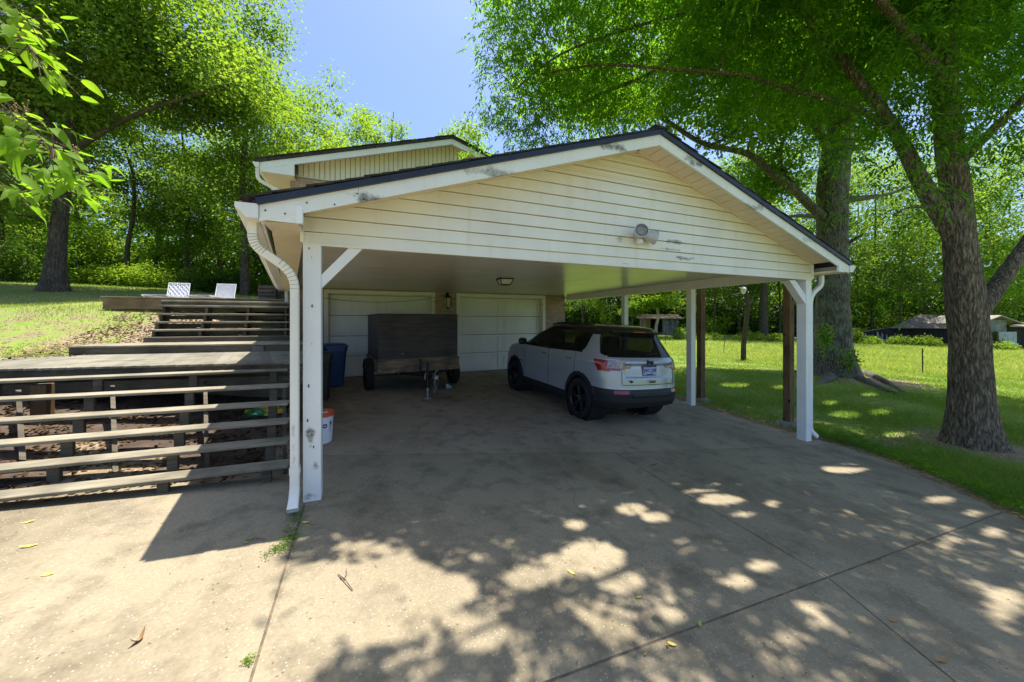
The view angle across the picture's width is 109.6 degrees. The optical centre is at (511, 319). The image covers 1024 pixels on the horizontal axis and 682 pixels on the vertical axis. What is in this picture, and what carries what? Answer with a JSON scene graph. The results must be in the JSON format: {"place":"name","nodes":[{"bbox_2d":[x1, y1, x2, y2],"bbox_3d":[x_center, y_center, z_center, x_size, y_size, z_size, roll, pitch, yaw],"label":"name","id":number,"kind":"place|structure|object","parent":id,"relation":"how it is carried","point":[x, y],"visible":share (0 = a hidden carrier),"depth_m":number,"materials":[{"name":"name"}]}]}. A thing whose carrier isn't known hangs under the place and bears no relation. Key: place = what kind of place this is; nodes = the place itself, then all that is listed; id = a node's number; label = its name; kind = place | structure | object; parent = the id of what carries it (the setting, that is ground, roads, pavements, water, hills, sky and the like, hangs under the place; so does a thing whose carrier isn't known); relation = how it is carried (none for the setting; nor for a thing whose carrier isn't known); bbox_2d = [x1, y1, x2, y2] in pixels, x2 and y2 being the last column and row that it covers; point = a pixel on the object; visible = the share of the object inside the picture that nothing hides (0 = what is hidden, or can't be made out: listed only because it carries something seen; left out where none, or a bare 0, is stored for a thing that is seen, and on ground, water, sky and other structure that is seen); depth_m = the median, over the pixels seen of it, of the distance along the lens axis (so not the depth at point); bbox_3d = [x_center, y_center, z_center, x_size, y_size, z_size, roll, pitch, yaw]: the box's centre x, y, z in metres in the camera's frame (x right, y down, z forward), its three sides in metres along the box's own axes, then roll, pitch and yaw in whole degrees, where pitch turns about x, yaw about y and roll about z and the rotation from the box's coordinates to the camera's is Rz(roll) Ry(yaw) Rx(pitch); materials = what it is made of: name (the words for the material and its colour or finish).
{"place":"outdoors","nodes":[
{"label":"outdoors","id":0,"kind":"place"},
{"bbox_2d":[0,369,1023,681],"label":"driveway","id":1,"kind":"structure","parent":0,"point":[534,539],"depth_m":2.55,"materials":[{"name":"concrete"}]},
{"bbox_2d":[130,626,144,641],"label":"fallen leaf","id":2,"kind":"object","parent":1,"relation":"on","point":[141,635],"visible":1,"depth_m":1.81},
{"bbox_2d":[0,368,289,501],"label":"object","id":3,"kind":"structure","parent":1,"relation":"on","point":[161,481],"depth_m":3.75,"materials":[{"name":"wood"}]},
{"bbox_2d":[240,650,260,664],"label":"weed clump","id":4,"kind":"object","parent":1,"relation":"on","point":[247,659],"visible":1,"depth_m":1.71,"materials":[{"name":"green plant"}]},
{"bbox_2d":[261,510,303,559],"bbox_3d":[-1.691,1.603,2.752,0.223,0.035,0.672,0,0,-15],"label":"weed clump","id":5,"kind":"object","parent":1,"relation":"on","point":[275,547],"visible":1,"depth_m":2.64,"materials":[{"name":"green plant"}]},
{"bbox_2d":[323,351,332,399],"bbox_3d":[-3.927,1.143,7.377,0.439,0.990,0.598,0,0,-34],"label":"wheelie bin","id":6,"kind":"object","parent":1,"relation":"on","point":[327,359],"visible":0.42,"depth_m":7.23,"materials":[{"name":"black plastic"}]},
{"bbox_2d":[323,409,334,443],"bbox_3d":[-2.555,1.430,4.830,0.326,0.400,0.326,0,0,-23],"label":"bucket","id":7,"kind":"object","parent":1,"relation":"on","point":[328,414],"visible":0.38,"depth_m":4.77,"materials":[{"name":"white plastic"}]},
{"bbox_2d":[323,343,347,385],"bbox_3d":[-4.463,1.113,8.980,0.561,1.071,0.760,0,0,-40],"label":"wheelie bin","id":8,"kind":"object","parent":1,"relation":"on","point":[338,351],"visible":0.56,"depth_m":8.77,"materials":[{"name":"blue plastic"}]},
{"bbox_2d":[338,569,352,589],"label":"twig","id":9,"kind":"object","parent":1,"relation":"on","point":[343,578],"visible":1,"depth_m":2.27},
{"bbox_2d":[363,314,459,399],"bbox_3d":[-2.415,0.776,8.960,2.296,1.825,3.335,0,0,-27],"label":"box trailer","id":10,"kind":"object","parent":1,"relation":"on","point":[423,345],"visible":1,"depth_m":8.43,"materials":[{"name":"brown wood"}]},
{"bbox_2d":[1,386,1023,681],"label":"grit","id":11,"kind":"object","parent":1,"relation":"on","point":[565,562],"visible":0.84,"depth_m":2.56,"materials":[{"name":"gravel"}]},
{"bbox_2d":[234,124,854,512],"bbox_3d":[-0.355,-0.122,7.787,9.589,4.362,8.134,0,0,-23],"label":"carport","id":12,"kind":"object","parent":1,"relation":"on","point":[565,219],"visible":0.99,"depth_m":4.40,"materials":[{"name":"beige wood"}]},
{"bbox_2d":[325,295,443,301],"bbox_3d":[-3.296,-0.627,9.921,0.011,0.342,3.892,0,0,39],"label":"cable","id":13,"kind":"object","parent":12,"relation":"hanging from","point":[362,301],"visible":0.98,"depth_m":9.24,"materials":[{"name":"black metal"}]},
{"bbox_2d":[496,278,513,285],"bbox_3d":[-0.150,-0.812,7.750,0.310,0.135,0.310,0,0,-17],"label":"ceiling light","id":14,"kind":"object","parent":12,"relation":"attached to","point":[505,281],"visible":1,"depth_m":7.65,"materials":[{"name":"glass"}]},
{"bbox_2d":[633,223,658,244],"bbox_3d":[1.683,-1.078,4.571,0.430,0.228,0.239,0,0,-23],"label":"floodlight","id":15,"kind":"object","parent":12,"relation":"attached to","point":[641,230],"visible":1,"depth_m":4.55,"materials":[{"name":"white paint"}]},
{"bbox_2d":[507,315,675,420],"bbox_3d":[1.487,0.850,8.225,2.200,2.044,4.416,3,0,-26],"label":"parked car","id":16,"kind":"object","parent":1,"relation":"on","point":[587,371],"visible":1,"depth_m":6.58,"materials":[{"name":"silver metal"}]},
{"bbox_2d":[0,281,1023,515],"bbox_3d":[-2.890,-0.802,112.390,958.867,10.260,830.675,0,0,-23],"label":"ground","id":17,"kind":"structure","parent":0,"point":[13,336],"depth_m":7.83,"materials":[{"name":"plant"}]},
{"bbox_2d":[0,235,42,282],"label":"shrub","id":18,"kind":"object","parent":17,"relation":"on","point":[22,276],"visible":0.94,"depth_m":19.05,"materials":[{"name":"green plant"}]},
{"bbox_2d":[0,261,42,281],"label":"shrub","id":19,"kind":"object","parent":17,"relation":"on","point":[38,275],"visible":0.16,"depth_m":21.08,"materials":[{"name":"green plant"}]},
{"bbox_2d":[0,0,125,228],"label":"crape myrtle","id":20,"kind":"object","parent":17,"relation":"on","point":[13,152],"visible":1,"depth_m":1.86,"materials":[{"name":"green plant"}]},
{"bbox_2d":[0,100,129,268],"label":"woodland tree","id":21,"kind":"object","parent":17,"relation":"on","point":[3,232],"visible":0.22,"depth_m":23.20,"materials":[{"name":"green plant"}]},
{"bbox_2d":[2,168,132,272],"bbox_3d":[-38.583,-7.713,29.681,10.614,9.530,10.554,0,0,25],"label":"woodland tree","id":22,"kind":"object","parent":17,"relation":"on","point":[87,248],"visible":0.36,"depth_m":30.62,"materials":[{"name":"green plant"}]},
{"bbox_2d":[2,123,166,282],"bbox_3d":[-39.520,-11.169,32.898,15.875,16.179,16.843,0,0,33],"label":"woodland tree","id":23,"kind":"object","parent":17,"relation":"on","point":[81,218],"visible":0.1,"depth_m":33.02,"materials":[{"name":"green plant"}]},
{"bbox_2d":[68,263,115,284],"bbox_3d":[-25.500,-2.616,21.888,2.802,1.686,2.181,0,0,-23],"label":"shrub","id":24,"kind":"object","parent":17,"relation":"on","point":[84,275],"visible":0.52,"depth_m":21.63,"materials":[{"name":"green plant"}]},
{"bbox_2d":[75,264,130,277],"bbox_3d":[-30.289,-3.277,27.144,3.295,1.853,2.570,0,0,-23],"label":"shrub","id":25,"kind":"object","parent":17,"relation":"on","point":[103,269],"visible":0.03,"depth_m":26.84,"materials":[{"name":"green plant"}]},
{"bbox_2d":[5,86,223,275],"bbox_3d":[-25.609,-9.817,23.662,10.766,15.585,10.706,0,0,-23],"label":"woodland tree","id":26,"kind":"object","parent":17,"relation":"on","point":[134,182],"visible":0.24,"depth_m":24.23,"materials":[{"name":"green plant"}]},
{"bbox_2d":[89,263,141,286],"bbox_3d":[-23.912,-2.567,21.967,2.062,1.849,2.416,0,0,44],"label":"shrub","id":27,"kind":"object","parent":17,"relation":"on","point":[104,275],"visible":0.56,"depth_m":21.63,"materials":[{"name":"green plant"}]},
{"bbox_2d":[39,158,219,286],"bbox_3d":[-29.452,-8.309,29.645,8.080,11.397,11.822,0,0,9],"label":"woodland tree","id":28,"kind":"object","parent":17,"relation":"on","point":[155,257],"visible":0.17,"depth_m":30.35,"materials":[{"name":"green plant"}]},
{"bbox_2d":[0,280,282,358],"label":"slope grass","id":29,"kind":"structure","parent":17,"relation":"on","point":[34,304],"depth_m":10.12,"materials":[{"name":"plant"}]},
{"bbox_2d":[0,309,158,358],"bbox_3d":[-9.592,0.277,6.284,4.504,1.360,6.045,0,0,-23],"label":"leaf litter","id":30,"kind":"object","parent":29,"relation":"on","point":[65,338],"visible":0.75,"depth_m":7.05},
{"bbox_2d":[104,259,178,287],"bbox_3d":[-22.368,-2.630,21.960,3.283,2.144,2.364,0,0,-23],"label":"shrub","id":31,"kind":"object","parent":17,"relation":"on","point":[144,282],"visible":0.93,"depth_m":21.76,"materials":[{"name":"green plant"}]},
{"bbox_2d":[0,0,290,291],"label":"oak tree","id":32,"kind":"object","parent":17,"relation":"on","point":[128,57],"visible":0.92,"depth_m":14.61,"materials":[{"name":"green plant"}]},
{"bbox_2d":[0,381,302,504],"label":"soil","id":33,"kind":"structure","parent":17,"relation":"on","point":[127,403],"depth_m":4.39,"materials":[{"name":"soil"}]},
{"bbox_2d":[242,406,281,416],"bbox_3d":[-3.678,1.334,5.356,0.556,0.133,0.364,0,0,-23],"label":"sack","id":34,"kind":"object","parent":33,"relation":"on","point":[258,411],"visible":0.66,"depth_m":5.25,"materials":[{"name":"plastic"}]},
{"bbox_2d":[0,351,302,415],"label":"landing","id":35,"kind":"object","parent":17,"relation":"on","point":[48,366],"visible":0.77,"depth_m":4.98,"materials":[{"name":"grey wood"}]},
{"bbox_2d":[68,340,302,354],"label":"step platform","id":36,"kind":"structure","parent":35,"relation":"on","point":[161,347],"depth_m":6.65,"materials":[{"name":"wood"}]},
{"bbox_2d":[2,310,302,386],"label":"leaf litter","id":37,"kind":"object","parent":17,"relation":"on","point":[10,357],"visible":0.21,"depth_m":7.56,"materials":[{"name":"brown plant"}]},
{"bbox_2d":[86,86,261,280],"bbox_3d":[-23.419,-9.695,27.250,13.181,15.302,13.047,0,0,-38],"label":"woodland tree","id":38,"kind":"object","parent":17,"relation":"on","point":[187,233],"visible":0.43,"depth_m":26.41,"materials":[{"name":"green plant"}]},
{"bbox_2d":[54,373,301,415],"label":"retaining wall","id":39,"kind":"structure","parent":17,"relation":"on","point":[256,393],"depth_m":5.77,"materials":[{"name":"wood"}]},
{"bbox_2d":[124,130,262,290],"bbox_3d":[-26.400,-10.249,32.764,11.423,15.837,12.256,0,0,-23],"label":"woodland tree","id":40,"kind":"object","parent":17,"relation":"on","point":[209,260],"visible":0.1,"depth_m":31.49,"materials":[{"name":"green plant"}]},
{"bbox_2d":[100,296,289,312],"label":"sun deck","id":41,"kind":"structure","parent":17,"relation":"on","point":[113,302],"depth_m":8.79,"materials":[{"name":"wood"}]},
{"bbox_2d":[141,283,190,297],"bbox_3d":[-9.858,-0.839,10.340,0.530,0.569,1.540,0,0,-23],"label":"lounge chair","id":42,"kind":"object","parent":41,"relation":"on","point":[177,289],"visible":0.91,"depth_m":10.95,"materials":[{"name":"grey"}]},
{"bbox_2d":[187,284,236,297],"bbox_3d":[-8.684,-0.835,10.509,0.530,0.559,1.537,0,0,-15],"label":"lounge chair","id":43,"kind":"object","parent":41,"relation":"on","point":[229,288],"visible":0.83,"depth_m":11.16,"materials":[{"name":"white plastic"}]},
{"bbox_2d":[258,284,276,298],"bbox_3d":[-7.078,-0.758,10.463,0.442,0.460,0.320,0,-9,-28],"label":"wooden crate","id":44,"kind":"object","parent":41,"relation":"on","point":[265,291],"visible":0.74,"depth_m":10.34,"materials":[{"name":"brown wood"}]},
{"bbox_2d":[272,287,289,298],"bbox_3d":[-6.722,-0.829,10.621,0.442,0.460,0.320,0,29,6],"label":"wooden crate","id":45,"kind":"object","parent":41,"relation":"on","point":[280,293],"visible":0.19,"depth_m":10.49,"materials":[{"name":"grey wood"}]},
{"bbox_2d":[165,261,230,292],"bbox_3d":[-17.317,-2.169,19.960,3.200,1.996,2.164,0,0,-23],"label":"shrub","id":46,"kind":"object","parent":17,"relation":"on","point":[201,286],"visible":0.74,"depth_m":19.77,"materials":[{"name":"green plant"}]},
{"bbox_2d":[143,300,289,342],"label":"stairs","id":47,"kind":"structure","parent":17,"relation":"on","point":[207,317],"depth_m":8.04,"materials":[{"name":"wood"}]},
{"bbox_2d":[204,262,257,293],"bbox_3d":[-16.415,-2.232,21.054,2.683,2.296,2.105,0,0,-23],"label":"shrub","id":48,"kind":"object","parent":17,"relation":"on","point":[236,280],"visible":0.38,"depth_m":20.80,"materials":[{"name":"green plant"}]},
{"bbox_2d":[130,0,345,295],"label":"woodland tree","id":49,"kind":"object","parent":17,"relation":"on","point":[242,167],"visible":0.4,"depth_m":19.34,"materials":[{"name":"green plant"}]},
{"bbox_2d":[226,186,272,285],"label":"woodland tree","id":50,"kind":"object","parent":17,"relation":"on","point":[255,263],"visible":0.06,"depth_m":22.06,"materials":[{"name":"green plant"}]},
{"bbox_2d":[252,346,263,351],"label":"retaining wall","id":51,"kind":"structure","parent":17,"relation":"on","point":[257,348],"depth_m":6.91,"materials":[{"name":"concrete"}]},
{"bbox_2d":[183,53,354,270],"bbox_3d":[-15.836,-9.868,25.919,11.200,16.833,11.711,0,0,30],"label":"woodland tree","id":52,"kind":"object","parent":17,"relation":"on","point":[304,137],"visible":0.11,"depth_m":24.74,"materials":[{"name":"green plant"}]},
{"bbox_2d":[251,273,289,297],"bbox_3d":[-13.697,-1.914,21.040,2.633,2.081,2.087,0,0,-23],"label":"shrub","id":53,"kind":"object","parent":17,"relation":"on","point":[263,280],"visible":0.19,"depth_m":20.50,"materials":[{"name":"green plant"}]},
{"bbox_2d":[266,78,385,153],"bbox_3d":[-13.528,-8.861,26.633,10.447,15.315,12.314,0,0,-41],"label":"woodland tree","id":54,"kind":"object","parent":17,"relation":"on","point":[336,144],"visible":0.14,"depth_m":26.29,"materials":[{"name":"green plant"}]},
{"bbox_2d":[322,103,414,145],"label":"woodland tree","id":55,"kind":"object","parent":17,"relation":"on","point":[391,130],"visible":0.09,"depth_m":33.92,"materials":[{"name":"green plant"}]},
{"bbox_2d":[253,134,564,376],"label":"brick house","id":56,"kind":"structure","parent":17,"relation":"on","point":[495,326],"depth_m":10.97,"materials":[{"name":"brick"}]},
{"bbox_2d":[330,295,429,376],"bbox_3d":[-3.922,0.490,10.910,2.848,2.414,0.068,0,0,-23],"label":"garage door","id":57,"kind":"structure","parent":56,"relation":"in","point":[348,330],"depth_m":10.64,"materials":[{"name":"metal"}]},
{"bbox_2d":[444,292,451,308],"bbox_3d":[-2.018,-0.593,11.383,0.231,0.550,0.231,0,0,9],"label":"wall lantern","id":58,"kind":"object","parent":56,"relation":"attached to","point":[447,297],"depth_m":11.34,"materials":[{"name":"black metal"}]},
{"bbox_2d":[460,298,539,370],"bbox_3d":[-0.372,0.510,12.395,2.956,2.454,0.068,0,0,-23],"label":"garage door","id":59,"kind":"structure","parent":56,"relation":"in","point":[502,332],"depth_m":12.25,"materials":[{"name":"metal"}]},
{"bbox_2d":[438,112,490,151],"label":"woodland tree","id":60,"kind":"object","parent":17,"relation":"on","point":[472,132],"visible":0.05,"depth_m":31.18,"materials":[{"name":"green plant"}]},
{"bbox_2d":[5,169,1023,339],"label":"woodland","id":61,"kind":"object","parent":17,"relation":"on","point":[753,325],"visible":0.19,"depth_m":60.94,"materials":[{"name":"green plant"}]},
{"bbox_2d":[555,116,644,323],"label":"woodland tree","id":62,"kind":"object","parent":17,"relation":"on","point":[593,305],"visible":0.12,"depth_m":52.75,"materials":[{"name":"green plant"}]},
{"bbox_2d":[617,293,658,325],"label":"young tree","id":63,"kind":"object","parent":17,"relation":"on","point":[636,306],"visible":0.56,"depth_m":44.27,"materials":[{"name":"green plant"}]},
{"bbox_2d":[565,146,710,323],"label":"woodland tree","id":64,"kind":"object","parent":17,"relation":"on","point":[678,306],"visible":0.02,"depth_m":54.12,"materials":[{"name":"green plant"}]},
{"bbox_2d":[628,291,685,336],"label":"young tree","id":65,"kind":"object","parent":17,"relation":"on","point":[655,300],"visible":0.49,"depth_m":42.99,"materials":[{"name":"green plant"}]},
{"bbox_2d":[637,314,682,334],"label":"open shed","id":66,"kind":"structure","parent":17,"relation":"on","point":[667,323],"depth_m":52.24,"materials":[{"name":"silver metal"}]},
{"bbox_2d":[669,327,685,339],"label":"shrub","id":67,"kind":"object","parent":17,"relation":"on","point":[681,332],"visible":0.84,"depth_m":41.78,"materials":[{"name":"green plant"}]},
{"bbox_2d":[618,182,742,324],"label":"woodland tree","id":68,"kind":"object","parent":17,"relation":"on","point":[684,291],"visible":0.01,"depth_m":59.10,"materials":[{"name":"green plant"}]},
{"bbox_2d":[696,397,710,401],"bbox_3d":[4.688,2.011,8.947,0.542,0.187,0.428,0,0,-45],"label":"flat stone","id":69,"kind":"object","parent":17,"relation":"on","point":[702,399],"visible":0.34,"depth_m":8.81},
{"bbox_2d":[697,288,704,397],"bbox_3d":[4.681,0.591,8.940,0.143,2.742,0.130,0,0,-23],"label":"prop post","id":70,"kind":"object","parent":69,"relation":"on","point":[700,343],"visible":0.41,"depth_m":8.89,"materials":[{"name":"wood"}]},
{"bbox_2d":[696,332,723,339],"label":"shrub","id":71,"kind":"object","parent":17,"relation":"on","point":[709,336],"visible":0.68,"depth_m":41.41,"materials":[{"name":"green plant"}]},
{"bbox_2d":[723,285,754,360],"bbox_3d":[12.691,-0.533,20.032,1.795,5.636,0.463,0,0,-6],"label":"wooden pole","id":72,"kind":"object","parent":17,"relation":"on","point":[744,290],"visible":0.84,"depth_m":20.05,"materials":[{"name":"brown wood"}]},
{"bbox_2d":[455,0,1023,453],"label":"ash tree","id":73,"kind":"object","parent":17,"relation":"on","point":[919,38],"visible":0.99,"depth_m":6.45,"materials":[{"name":"green plant"}]},
{"bbox_2d":[678,143,810,336],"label":"woodland tree","id":74,"kind":"object","parent":17,"relation":"on","point":[715,326],"visible":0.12,"depth_m":47.23,"materials":[{"name":"green plant"}]},
{"bbox_2d":[733,330,764,340],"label":"shrub","id":75,"kind":"object","parent":17,"relation":"on","point":[757,336],"visible":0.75,"depth_m":41.55,"materials":[{"name":"green plant"}]},
{"bbox_2d":[494,0,1023,393],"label":"maple tree","id":76,"kind":"object","parent":17,"relation":"on","point":[835,357],"visible":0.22,"depth_m":13.33,"materials":[{"name":"green plant"}]},
{"bbox_2d":[705,145,815,333],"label":"woodland tree","id":77,"kind":"object","parent":17,"relation":"on","point":[732,301],"visible":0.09,"depth_m":53.71,"materials":[{"name":"green plant"}]},
{"bbox_2d":[762,333,782,341],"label":"shrub","id":78,"kind":"object","parent":17,"relation":"on","point":[775,337],"visible":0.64,"depth_m":40.58,"materials":[{"name":"green plant"}]},
{"bbox_2d":[775,420,796,427],"bbox_3d":[5.519,2.103,7.226,0.597,0.183,0.472,0,0,-23],"label":"flat stone","id":79,"kind":"object","parent":17,"relation":"on","point":[790,424],"visible":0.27,"depth_m":7.11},
{"bbox_2d":[783,284,793,421],"bbox_3d":[5.530,0.634,7.220,0.143,2.828,0.130,0,0,-23],"label":"prop post","id":80,"kind":"object","parent":79,"relation":"on","point":[788,357],"visible":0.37,"depth_m":7.17,"materials":[{"name":"wood"}]},
{"bbox_2d":[716,134,887,337],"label":"woodland tree","id":81,"kind":"object","parent":17,"relation":"on","point":[763,316],"visible":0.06,"depth_m":46.63,"materials":[{"name":"green plant"}]},
{"bbox_2d":[718,151,893,335],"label":"woodland tree","id":82,"kind":"object","parent":17,"relation":"on","point":[810,229],"visible":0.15,"depth_m":47.80,"materials":[{"name":"green plant"}]},
{"bbox_2d":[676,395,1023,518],"bbox_3d":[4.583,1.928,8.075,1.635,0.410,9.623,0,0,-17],"label":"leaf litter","id":83,"kind":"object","parent":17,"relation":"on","point":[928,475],"visible":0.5,"depth_m":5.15,"materials":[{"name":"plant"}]},
{"bbox_2d":[852,328,863,342],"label":"shrub","id":84,"kind":"object","parent":17,"relation":"on","point":[856,334],"visible":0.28,"depth_m":41.35,"materials":[{"name":"green plant"}]},
{"bbox_2d":[751,105,983,301],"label":"woodland tree","id":85,"kind":"object","parent":17,"relation":"on","point":[860,225],"visible":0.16,"depth_m":44.77,"materials":[{"name":"green plant"}]},
{"bbox_2d":[853,335,884,343],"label":"shrub","id":86,"kind":"object","parent":17,"relation":"on","point":[873,340],"visible":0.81,"depth_m":40.66,"materials":[{"name":"green plant"}]},
{"bbox_2d":[850,196,942,326],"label":"woodland tree","id":87,"kind":"object","parent":17,"relation":"on","point":[909,274],"visible":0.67,"depth_m":46.60,"materials":[{"name":"green plant"}]},
{"bbox_2d":[884,333,914,345],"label":"shrub","id":88,"kind":"object","parent":17,"relation":"on","point":[897,340],"visible":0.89,"depth_m":40.53,"materials":[{"name":"green plant"}]},
{"bbox_2d":[853,314,947,343],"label":"barn","id":89,"kind":"structure","parent":17,"relation":"on","point":[914,326],"depth_m":45.21,"materials":[{"name":"silver metal"}]},
{"bbox_2d":[778,128,1023,330],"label":"woodland tree","id":90,"kind":"object","parent":17,"relation":"on","point":[857,312],"visible":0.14,"depth_m":54.95,"materials":[{"name":"green plant"}]},
{"bbox_2d":[788,425,1023,513],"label":"clover","id":91,"kind":"object","parent":17,"relation":"on","point":[1004,498],"visible":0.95,"depth_m":5.01,"materials":[{"name":"green plant"}]},
{"bbox_2d":[790,144,1023,331],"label":"woodland tree","id":92,"kind":"object","parent":17,"relation":"on","point":[873,279],"visible":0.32,"depth_m":48.26,"materials":[{"name":"green plant"}]},
{"bbox_2d":[907,333,944,345],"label":"shrub","id":93,"kind":"object","parent":17,"relation":"on","point":[928,341],"visible":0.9,"depth_m":39.53,"materials":[{"name":"green plant"}]},
{"bbox_2d":[852,152,1023,334],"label":"woodland tree","id":94,"kind":"object","parent":17,"relation":"on","point":[989,239],"visible":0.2,"depth_m":49.35,"materials":[{"name":"green plant"}]},
{"bbox_2d":[859,70,1023,316],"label":"woodland tree","id":95,"kind":"object","parent":17,"relation":"on","point":[1022,179],"visible":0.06,"depth_m":56.61,"materials":[{"name":"green plant"}]},
{"bbox_2d":[863,119,1023,340],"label":"woodland tree","id":96,"kind":"object","parent":17,"relation":"on","point":[1013,300],"visible":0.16,"depth_m":54.67,"materials":[{"name":"green plant"}]},
{"bbox_2d":[883,133,1023,318],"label":"woodland tree","id":97,"kind":"object","parent":17,"relation":"on","point":[996,213],"visible":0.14,"depth_m":51.86,"materials":[{"name":"green plant"}]},
{"bbox_2d":[921,315,1023,348],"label":"field shed","id":98,"kind":"structure","parent":17,"relation":"on","point":[1013,332],"depth_m":38.00,"materials":[{"name":"silver metal"}]},
{"bbox_2d":[993,338,1020,349],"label":"shrub","id":99,"kind":"object","parent":17,"relation":"on","point":[1002,345],"visible":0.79,"depth_m":36.54,"materials":[{"name":"green plant"}]},
{"bbox_2d":[1,0,1023,316],"label":"sky","id":100,"kind":"structure","parent":0,"point":[401,57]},
{"bbox_2d":[658,335,1023,378],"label":"field grass","id":101,"kind":"structure","parent":0,"point":[933,359],"depth_m":23.21,"materials":[{"name":"plant"}]},
{"bbox_2d":[674,368,1023,505],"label":"lawn grass","id":102,"kind":"structure","parent":0,"point":[1008,427],"depth_m":8.36,"materials":[{"name":"plant"}]},
{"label":"fence post","id":103,"kind":"object","parent":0,"visible":0},
{"bbox_2d":[659,332,918,361],"bbox_3d":[14.591,1.359,32.445,1.214,1.087,34.108,0,0,-9],"label":"fence wire","id":104,"kind":"object","parent":103,"relation":"attached to","point":[795,343],"visible":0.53,"depth_m":21.34,"materials":[{"name":"metal"}]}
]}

